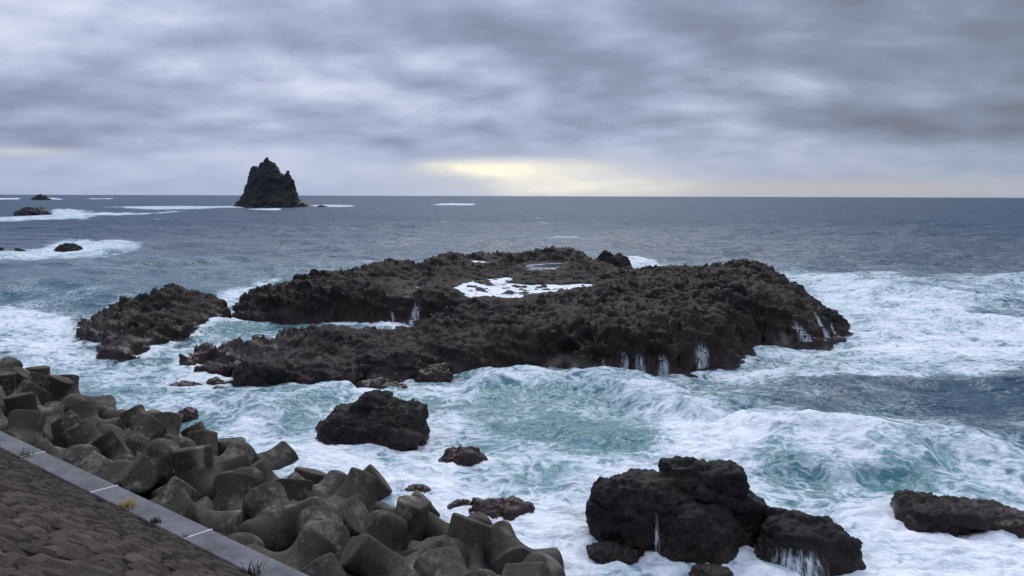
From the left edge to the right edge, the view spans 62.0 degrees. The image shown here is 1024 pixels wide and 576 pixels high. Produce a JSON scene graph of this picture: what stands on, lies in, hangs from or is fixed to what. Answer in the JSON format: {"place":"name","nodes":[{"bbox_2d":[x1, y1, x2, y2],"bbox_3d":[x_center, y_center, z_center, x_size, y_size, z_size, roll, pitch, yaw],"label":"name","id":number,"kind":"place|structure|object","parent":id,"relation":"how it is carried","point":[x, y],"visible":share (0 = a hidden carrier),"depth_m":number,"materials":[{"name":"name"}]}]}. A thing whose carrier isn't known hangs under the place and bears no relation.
{"place":"outdoors","nodes":[
{"label":"outdoors","id":0,"kind":"place"},
{"bbox_2d":[0,449,249,575],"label":"stone revetment","id":1,"kind":"object","parent":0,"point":[50,525],"visible":1,"depth_m":13.83,"materials":[{"name":"stone"}]},
{"bbox_2d":[0,195,1023,575],"bbox_3d":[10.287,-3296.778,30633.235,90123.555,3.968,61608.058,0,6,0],"label":"sea","id":2,"kind":"structure","parent":0,"point":[914,381],"depth_m":56.66,"materials":[{"name":"liquid"}]},
{"bbox_2d":[13,207,51,215],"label":"rock","id":3,"kind":"object","parent":2,"relation":"in","point":[23,211],"visible":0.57,"depth_m":430.06,"materials":[{"name":"black stone"}]},
{"bbox_2d":[31,194,51,199],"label":"rock","id":4,"kind":"object","parent":2,"relation":"in","point":[40,197],"visible":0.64,"depth_m":1725.44,"materials":[{"name":"black stone"}]},
{"bbox_2d":[54,243,82,251],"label":"rock","id":5,"kind":"object","parent":2,"relation":"in","point":[65,247],"visible":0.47,"depth_m":158.02,"materials":[{"name":"black stone"}]},
{"bbox_2d":[72,283,232,361],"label":"rock islet","id":6,"kind":"object","parent":2,"relation":"in","point":[124,328],"visible":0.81,"depth_m":67.66,"materials":[{"name":"black stone"}]},
{"bbox_2d":[169,380,201,386],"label":"rock","id":7,"kind":"object","parent":2,"relation":"in","point":[182,383],"visible":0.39,"depth_m":48.45,"materials":[{"name":"stone"}]},
{"bbox_2d":[178,407,198,422],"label":"rock","id":8,"kind":"object","parent":2,"relation":"in","point":[190,413],"visible":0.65,"depth_m":41.64,"materials":[{"name":"brown stone"}]},
{"bbox_2d":[206,377,227,384],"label":"rock","id":9,"kind":"object","parent":2,"relation":"in","point":[214,381],"visible":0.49,"depth_m":49.24,"materials":[{"name":"stone"}]},
{"bbox_2d":[234,157,313,206],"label":"sea stack","id":10,"kind":"object","parent":2,"relation":"in","point":[269,184],"visible":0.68,"depth_m":790.67,"materials":[{"name":"black stone"}]},
{"bbox_2d":[315,389,429,450],"bbox_3d":[-6.231,6.218,38.065,5.186,3.432,4.120,0,6,0],"label":"boulder","id":11,"kind":"object","parent":2,"relation":"in","point":[385,418],"visible":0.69,"depth_m":36.94,"materials":[{"name":"black stone"}]},
{"bbox_2d":[354,377,407,388],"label":"rock","id":12,"kind":"object","parent":2,"relation":"in","point":[380,383],"visible":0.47,"depth_m":47.94,"materials":[{"name":"stone"}]},
{"bbox_2d":[404,484,431,494],"bbox_3d":[-3.335,7.665,30.589,1.308,1.315,1.214,0,6,0],"label":"rock","id":13,"kind":"object","parent":2,"relation":"in","point":[423,488],"visible":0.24,"depth_m":30.43,"materials":[{"name":"brown stone"}]},
{"bbox_2d":[447,499,471,508],"bbox_3d":[-1.640,7.797,29.397,1.304,1.021,1.294,4,7,30],"label":"rock","id":14,"kind":"object","parent":2,"relation":"in","point":[459,502],"visible":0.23,"depth_m":29.27,"materials":[{"name":"stone"}]},
{"bbox_2d":[438,446,487,466],"bbox_3d":[-1.913,7.110,34.078,2.229,1.672,1.763,0,6,0],"label":"rock","id":15,"kind":"object","parent":2,"relation":"in","point":[469,456],"visible":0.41,"depth_m":33.67,"materials":[{"name":"brown stone"}]},
{"bbox_2d":[468,495,534,520],"bbox_3d":[-0.435,7.793,28.937,2.520,1.478,1.939,0,6,0],"label":"rock","id":16,"kind":"object","parent":2,"relation":"in","point":[511,508],"visible":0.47,"depth_m":28.47,"materials":[{"name":"stone"}]},
{"bbox_2d":[179,245,853,384],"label":"rock reef","id":17,"kind":"object","parent":2,"relation":"in","point":[730,315],"visible":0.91,"depth_m":65.56},
{"bbox_2d":[194,358,231,376],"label":"rock","id":18,"kind":"object","parent":17,"relation":"on","point":[220,367],"visible":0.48,"depth_m":51.89,"materials":[{"name":"black stone"}]},
{"bbox_2d":[232,358,298,386],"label":"rock","id":19,"kind":"object","parent":17,"relation":"on","point":[261,372],"visible":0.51,"depth_m":48.34,"materials":[{"name":"black stone"}]},
{"bbox_2d":[294,361,363,384],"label":"rock","id":20,"kind":"object","parent":17,"relation":"on","point":[313,372],"visible":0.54,"depth_m":48.87,"materials":[{"name":"black stone"}]},
{"bbox_2d":[355,347,425,378],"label":"rock","id":21,"kind":"object","parent":17,"relation":"on","point":[404,361],"visible":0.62,"depth_m":51.23,"materials":[{"name":"black stone"}]},
{"bbox_2d":[414,363,453,382],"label":"rock","id":22,"kind":"object","parent":17,"relation":"on","point":[437,373],"visible":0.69,"depth_m":50.33,"materials":[{"name":"stone"}]},
{"bbox_2d":[454,277,594,297],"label":"tide pool","id":23,"kind":"structure","parent":17,"relation":"on","point":[493,290],"depth_m":81.09,"materials":[{"name":"liquid"}]},
{"bbox_2d":[524,262,562,269],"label":"tide pool","id":24,"kind":"structure","parent":17,"relation":"on","point":[541,265],"depth_m":103.04,"materials":[{"name":"liquid"}]},
{"bbox_2d":[659,359,667,374],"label":"waterfall","id":25,"kind":"structure","parent":17,"relation":"on","point":[665,366],"depth_m":52.66,"materials":[{"name":"white liquid"}]},
{"bbox_2d":[698,348,706,368],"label":"waterfall","id":26,"kind":"structure","parent":17,"relation":"on","point":[699,366],"depth_m":55.23,"materials":[{"name":"white liquid"}]},
{"bbox_2d":[793,327,810,341],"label":"waterfall","id":27,"kind":"structure","parent":17,"relation":"on","point":[801,334],"depth_m":65.06,"materials":[{"name":"white liquid"}]},
{"bbox_2d":[818,319,828,337],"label":"waterfall","id":28,"kind":"structure","parent":17,"relation":"on","point":[823,329],"depth_m":67.03,"materials":[{"name":"white liquid"}]},
{"bbox_2d":[817,308,844,328],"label":"rock","id":29,"kind":"object","parent":17,"relation":"on","point":[834,316],"visible":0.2,"depth_m":69.33,"materials":[{"name":"black stone"}]},
{"bbox_2d":[586,540,640,564],"bbox_3d":[3.136,8.225,26.027,1.735,1.086,1.186,0,6,0],"label":"rock","id":30,"kind":"object","parent":2,"relation":"in","point":[604,552],"visible":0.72,"depth_m":25.71,"materials":[{"name":"brown stone"}]},
{"bbox_2d":[595,250,632,269],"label":"rock","id":31,"kind":"object","parent":2,"relation":"in","point":[617,259],"visible":0.53,"depth_m":130.42,"materials":[{"name":"black stone"}]},
{"bbox_2d":[639,549,648,557],"bbox_3d":[3.686,8.225,26.337,1.190,0.638,0.954,-2,7,-20],"label":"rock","id":32,"kind":"object","parent":2,"relation":"in","point":[642,553],"visible":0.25,"depth_m":26.07,"materials":[{"name":"black stone"}]},
{"bbox_2d":[585,455,767,564],"bbox_3d":[5.223,7.295,26.910,5.825,3.683,3.458,0,6,0],"label":"boulder","id":33,"kind":"object","parent":2,"relation":"in","point":[693,510],"visible":0.84,"depth_m":26.27,"materials":[{"name":"black stone"}]},
{"bbox_2d":[688,563,732,575],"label":"rock","id":34,"kind":"object","parent":2,"relation":"in","point":[704,569],"visible":1,"depth_m":24.38,"materials":[{"name":"brown stone"}]},
{"bbox_2d":[752,506,865,575],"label":"boulder","id":35,"kind":"object","parent":2,"relation":"in","point":[827,545],"visible":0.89,"depth_m":25.11,"materials":[{"name":"black stone"}]},
{"bbox_2d":[781,555,816,575],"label":"waterfall","id":36,"kind":"structure","parent":35,"relation":"on","point":[799,566],"depth_m":24.86,"materials":[{"name":"white liquid"}]},
{"bbox_2d":[890,489,1023,538],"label":"boulder","id":37,"kind":"object","parent":2,"relation":"in","point":[930,512],"visible":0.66,"depth_m":28.10,"materials":[{"name":"black stone"}]},
{"bbox_2d":[0,0,1023,197],"label":"sky","id":38,"kind":"structure","parent":0,"point":[624,98],"materials":[{"name":"grey"}]},
{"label":"rubble bed","id":39,"kind":"structure","parent":0,"visible":0},
{"bbox_2d":[0,385,7,417],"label":"wave block","id":40,"kind":"structure","parent":39,"relation":"on","point":[2,404],"depth_m":37.63,"materials":[{"name":"concrete"}]},
{"bbox_2d":[0,371,16,396],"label":"wave block","id":41,"kind":"structure","parent":39,"relation":"on","point":[7,380],"depth_m":41.09,"materials":[{"name":"concrete"}]},
{"bbox_2d":[0,357,22,371],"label":"wave block","id":42,"kind":"structure","parent":39,"relation":"on","point":[7,363],"depth_m":50.21,"materials":[{"name":"concrete"}]},
{"bbox_2d":[11,367,30,388],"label":"wave block","id":43,"kind":"structure","parent":39,"relation":"on","point":[22,374],"depth_m":43.99,"materials":[{"name":"concrete"}]},
{"bbox_2d":[0,408,45,437],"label":"wave block","id":44,"kind":"structure","parent":39,"relation":"on","point":[3,422],"depth_m":32.17,"materials":[{"name":"concrete"}]},
{"bbox_2d":[3,392,46,424],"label":"wave block","id":45,"kind":"structure","parent":39,"relation":"on","point":[25,400],"depth_m":35.46,"materials":[{"name":"concrete"}]},
{"bbox_2d":[11,380,47,402],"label":"wave block","id":46,"kind":"structure","parent":39,"relation":"on","point":[29,386],"depth_m":39.86,"materials":[{"name":"concrete"}]},
{"bbox_2d":[2,409,65,452],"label":"wave block","id":47,"kind":"structure","parent":39,"relation":"on","point":[25,426],"depth_m":31.50,"materials":[{"name":"concrete"}]},
{"bbox_2d":[27,372,46,386],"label":"wave block","id":48,"kind":"structure","parent":39,"relation":"on","point":[37,379],"depth_m":42.86,"materials":[{"name":"concrete"}]},
{"bbox_2d":[25,365,50,375],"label":"wave block","id":49,"kind":"structure","parent":39,"relation":"on","point":[43,370],"depth_m":46.69,"materials":[{"name":"concrete"}]},
{"bbox_2d":[43,401,59,406],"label":"wave block","id":50,"kind":"structure","parent":39,"relation":"on","point":[51,404],"depth_m":39.25,"materials":[{"name":"concrete"}]},
{"bbox_2d":[41,374,73,405],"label":"wave block","id":51,"kind":"structure","parent":39,"relation":"on","point":[56,388],"depth_m":41.44,"materials":[{"name":"concrete"}]},
{"bbox_2d":[38,393,85,423],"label":"wave block","id":52,"kind":"structure","parent":39,"relation":"on","point":[54,413],"depth_m":36.66,"materials":[{"name":"concrete"}]},
{"bbox_2d":[34,438,91,459],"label":"wave block","id":53,"kind":"structure","parent":39,"relation":"on","point":[47,446],"depth_m":29.62,"materials":[{"name":"concrete"}]},
{"bbox_2d":[43,410,82,444],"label":"wave block","id":54,"kind":"structure","parent":39,"relation":"on","point":[48,432],"depth_m":34.03,"materials":[{"name":"concrete"}]},
{"bbox_2d":[50,415,80,448],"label":"wave block","id":55,"kind":"structure","parent":39,"relation":"on","point":[60,426],"depth_m":32.97,"materials":[{"name":"concrete"}]},
{"bbox_2d":[57,374,93,399],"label":"wave block","id":56,"kind":"structure","parent":39,"relation":"on","point":[75,380],"depth_m":43.80,"materials":[{"name":"concrete"}]},
{"bbox_2d":[63,444,101,466],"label":"wave block","id":57,"kind":"structure","parent":39,"relation":"on","point":[75,455],"depth_m":28.72,"materials":[{"name":"concrete"}]},
{"bbox_2d":[63,400,126,429],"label":"wave block","id":58,"kind":"structure","parent":39,"relation":"on","point":[85,409],"depth_m":35.69,"materials":[{"name":"concrete"}]},
{"bbox_2d":[60,419,131,447],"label":"wave block","id":59,"kind":"structure","parent":39,"relation":"on","point":[85,431],"depth_m":31.51,"materials":[{"name":"concrete"}]},
{"bbox_2d":[88,395,115,404],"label":"wave block","id":60,"kind":"structure","parent":39,"relation":"on","point":[110,398],"depth_m":41.99,"materials":[{"name":"concrete"}]},
{"bbox_2d":[97,401,116,416],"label":"wave block","id":61,"kind":"structure","parent":39,"relation":"on","point":[103,406],"depth_m":38.07,"materials":[{"name":"concrete"}]},
{"bbox_2d":[98,424,122,434],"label":"wave block","id":62,"kind":"structure","parent":39,"relation":"on","point":[104,428],"depth_m":33.23,"materials":[{"name":"concrete"}]},
{"bbox_2d":[100,409,122,418],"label":"wave block","id":63,"kind":"structure","parent":39,"relation":"on","point":[111,413],"depth_m":37.17,"materials":[{"name":"concrete"}]},
{"bbox_2d":[91,430,136,460],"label":"wave block","id":64,"kind":"structure","parent":39,"relation":"on","point":[110,444],"depth_m":29.73,"materials":[{"name":"concrete"}]},
{"bbox_2d":[77,450,160,494],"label":"wave block","id":65,"kind":"structure","parent":39,"relation":"on","point":[141,474],"depth_m":26.81,"materials":[{"name":"concrete"}]},
{"bbox_2d":[119,404,146,430],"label":"wave block","id":66,"kind":"structure","parent":39,"relation":"on","point":[132,417],"depth_m":34.97,"materials":[{"name":"concrete"}]},
{"bbox_2d":[118,409,160,416],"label":"wave block","id":67,"kind":"structure","parent":39,"relation":"on","point":[152,412],"depth_m":38.61,"materials":[{"name":"concrete"}]},
{"bbox_2d":[123,414,166,455],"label":"wave block","id":68,"kind":"structure","parent":39,"relation":"on","point":[147,430],"depth_m":32.69,"materials":[{"name":"concrete"}]},
{"bbox_2d":[115,438,179,499],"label":"wave block","id":69,"kind":"structure","parent":39,"relation":"on","point":[157,451],"depth_m":28.24,"materials":[{"name":"concrete"}]},
{"bbox_2d":[0,431,308,575],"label":"concrete coping","id":70,"kind":"object","parent":39,"relation":"on","point":[222,547],"visible":0.39,"depth_m":22.24,"materials":[{"name":"grey concrete"}]},
{"bbox_2d":[9,445,36,458],"bbox_3d":[-15.484,5.256,27.311,1.262,0.188,1.836,-2,6,-15],"label":"weed","id":71,"kind":"object","parent":70,"relation":"on","point":[26,454],"visible":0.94,"depth_m":27.23,"materials":[{"name":"plant"}]},
{"bbox_2d":[117,497,143,508],"bbox_3d":[-10.275,5.745,22.787,0.748,0.220,0.706,0,6,0],"label":"weed","id":72,"kind":"object","parent":70,"relation":"on","point":[128,503],"visible":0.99,"depth_m":22.76,"materials":[{"name":"yellow plant"}]},
{"bbox_2d":[147,516,160,523],"bbox_3d":[-9.082,5.900,21.656,0.348,0.162,0.420,3,7,21],"label":"weed","id":73,"kind":"object","parent":70,"relation":"on","point":[154,519],"visible":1,"depth_m":21.68,"materials":[{"name":"plant"}]},
{"bbox_2d":[241,555,271,575],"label":"weed","id":74,"kind":"object","parent":70,"relation":"on","point":[250,573],"visible":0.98,"depth_m":18.73,"materials":[{"name":"plant"}]},
{"bbox_2d":[135,436,196,473],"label":"wave block","id":75,"kind":"structure","parent":39,"relation":"on","point":[178,440],"depth_m":31.86,"materials":[{"name":"concrete"}]},
{"bbox_2d":[154,412,182,438],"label":"wave block","id":76,"kind":"structure","parent":39,"relation":"on","point":[171,422],"depth_m":34.45,"materials":[{"name":"concrete"}]},
{"bbox_2d":[149,476,201,504],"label":"wave block","id":77,"kind":"structure","parent":39,"relation":"on","point":[174,487],"depth_m":25.51,"materials":[{"name":"concrete"}]},
{"bbox_2d":[150,444,217,499],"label":"wave block","id":78,"kind":"structure","parent":39,"relation":"on","point":[193,466],"depth_m":26.66,"materials":[{"name":"concrete"}]},
{"bbox_2d":[180,421,205,437],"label":"wave block","id":79,"kind":"structure","parent":39,"relation":"on","point":[199,425],"depth_m":35.51,"materials":[{"name":"concrete"}]},
{"bbox_2d":[160,492,245,534],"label":"wave block","id":80,"kind":"structure","parent":39,"relation":"on","point":[203,512],"depth_m":23.60,"materials":[{"name":"concrete"}]},
{"bbox_2d":[187,430,218,455],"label":"wave block","id":81,"kind":"structure","parent":39,"relation":"on","point":[201,437],"depth_m":32.73,"materials":[{"name":"concrete"}]},
{"bbox_2d":[173,440,250,473],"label":"wave block","id":82,"kind":"structure","parent":39,"relation":"on","point":[234,463],"depth_m":29.56,"materials":[{"name":"concrete"}]},
{"bbox_2d":[218,437,245,455],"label":"wave block","id":83,"kind":"structure","parent":39,"relation":"on","point":[223,443],"depth_m":33.83,"materials":[{"name":"concrete"}]},
{"bbox_2d":[212,472,255,519],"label":"wave block","id":84,"kind":"structure","parent":39,"relation":"on","point":[232,490],"depth_m":25.94,"materials":[{"name":"concrete"}]},
{"bbox_2d":[213,440,254,463],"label":"wave block","id":85,"kind":"structure","parent":39,"relation":"on","point":[235,448],"depth_m":31.61,"materials":[{"name":"concrete"}]},
{"bbox_2d":[215,531,264,547],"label":"wave block","id":86,"kind":"structure","parent":39,"relation":"on","point":[245,538],"depth_m":22.05,"materials":[{"name":"concrete"}]},
{"bbox_2d":[220,467,263,486],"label":"wave block","id":87,"kind":"structure","parent":39,"relation":"on","point":[257,473],"depth_m":27.69,"materials":[{"name":"concrete"}]},
{"bbox_2d":[251,458,278,482],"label":"wave block","id":88,"kind":"structure","parent":39,"relation":"on","point":[263,466],"depth_m":29.61,"materials":[{"name":"concrete"}]},
{"bbox_2d":[252,441,298,470],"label":"wave block","id":89,"kind":"structure","parent":39,"relation":"on","point":[281,455],"depth_m":33.30,"materials":[{"name":"concrete"}]},
{"bbox_2d":[235,482,327,551],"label":"wave block","id":90,"kind":"structure","parent":39,"relation":"on","point":[271,510],"depth_m":24.02,"materials":[{"name":"concrete"}]},
{"bbox_2d":[247,526,339,570],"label":"wave block","id":91,"kind":"structure","parent":39,"relation":"on","point":[316,544],"depth_m":21.33,"materials":[{"name":"concrete"}]},
{"bbox_2d":[274,478,312,501],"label":"wave block","id":92,"kind":"structure","parent":39,"relation":"on","point":[298,490],"depth_m":26.57,"materials":[{"name":"concrete"}]},
{"bbox_2d":[294,467,325,483],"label":"wave block","id":93,"kind":"structure","parent":39,"relation":"on","point":[315,476],"depth_m":30.82,"materials":[{"name":"concrete"}]},
{"bbox_2d":[287,470,346,498],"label":"wave block","id":94,"kind":"structure","parent":39,"relation":"on","point":[329,484],"depth_m":28.72,"materials":[{"name":"concrete"}]},
{"bbox_2d":[296,505,352,575],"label":"wave block","id":95,"kind":"structure","parent":39,"relation":"on","point":[326,521],"depth_m":21.87,"materials":[{"name":"concrete"}]},
{"bbox_2d":[291,497,369,537],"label":"wave block","id":96,"kind":"structure","parent":39,"relation":"on","point":[355,512],"depth_m":25.05,"materials":[{"name":"concrete"}]},
{"bbox_2d":[300,553,384,575],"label":"wave block","id":97,"kind":"structure","parent":39,"relation":"on","point":[327,564],"depth_m":19.80,"materials":[{"name":"concrete"}]},
{"bbox_2d":[323,467,384,513],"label":"wave block","id":98,"kind":"structure","parent":39,"relation":"on","point":[365,488],"depth_m":27.02,"materials":[{"name":"concrete"}]},
{"bbox_2d":[363,464,391,500],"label":"wave block","id":99,"kind":"structure","parent":39,"relation":"on","point":[374,471],"depth_m":29.67,"materials":[{"name":"concrete"}]},
{"bbox_2d":[360,510,406,552],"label":"wave block","id":100,"kind":"structure","parent":39,"relation":"on","point":[388,529],"depth_m":24.04,"materials":[{"name":"concrete"}]},
{"bbox_2d":[339,534,452,575],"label":"wave block","id":101,"kind":"structure","parent":39,"relation":"on","point":[365,555],"depth_m":20.61,"materials":[{"name":"concrete"}]},
{"bbox_2d":[374,490,439,516],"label":"wave block","id":102,"kind":"structure","parent":39,"relation":"on","point":[380,505],"depth_m":28.25,"materials":[{"name":"concrete"}]},
{"bbox_2d":[395,495,431,550],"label":"wave block","id":103,"kind":"structure","parent":39,"relation":"on","point":[412,512],"depth_m":25.13,"materials":[{"name":"concrete"}]},
{"bbox_2d":[398,538,469,567],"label":"wave block","id":104,"kind":"structure","parent":39,"relation":"on","point":[461,547],"depth_m":22.97,"materials":[{"name":"concrete"}]},
{"bbox_2d":[407,513,493,570],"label":"wave block","id":105,"kind":"structure","parent":39,"relation":"on","point":[472,535],"depth_m":23.91,"materials":[{"name":"concrete"}]},
{"bbox_2d":[413,546,497,575],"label":"wave block","id":106,"kind":"structure","parent":39,"relation":"on","point":[445,561],"depth_m":20.31,"materials":[{"name":"concrete"}]},
{"bbox_2d":[423,511,492,539],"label":"wave block","id":107,"kind":"structure","parent":39,"relation":"on","point":[435,525],"depth_m":26.25,"materials":[{"name":"concrete"}]},
{"bbox_2d":[484,520,563,574],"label":"wave block","id":108,"kind":"structure","parent":39,"relation":"on","point":[505,545],"depth_m":25.11,"materials":[{"name":"concrete"}]},
{"bbox_2d":[501,562,551,575],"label":"wave block","id":109,"kind":"structure","parent":39,"relation":"on","point":[529,569],"depth_m":21.57,"materials":[{"name":"concrete"}]},
{"bbox_2d":[498,552,564,575],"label":"wave block","id":110,"kind":"structure","parent":39,"relation":"on","point":[554,566],"depth_m":22.75,"materials":[{"name":"concrete"}]}
]}

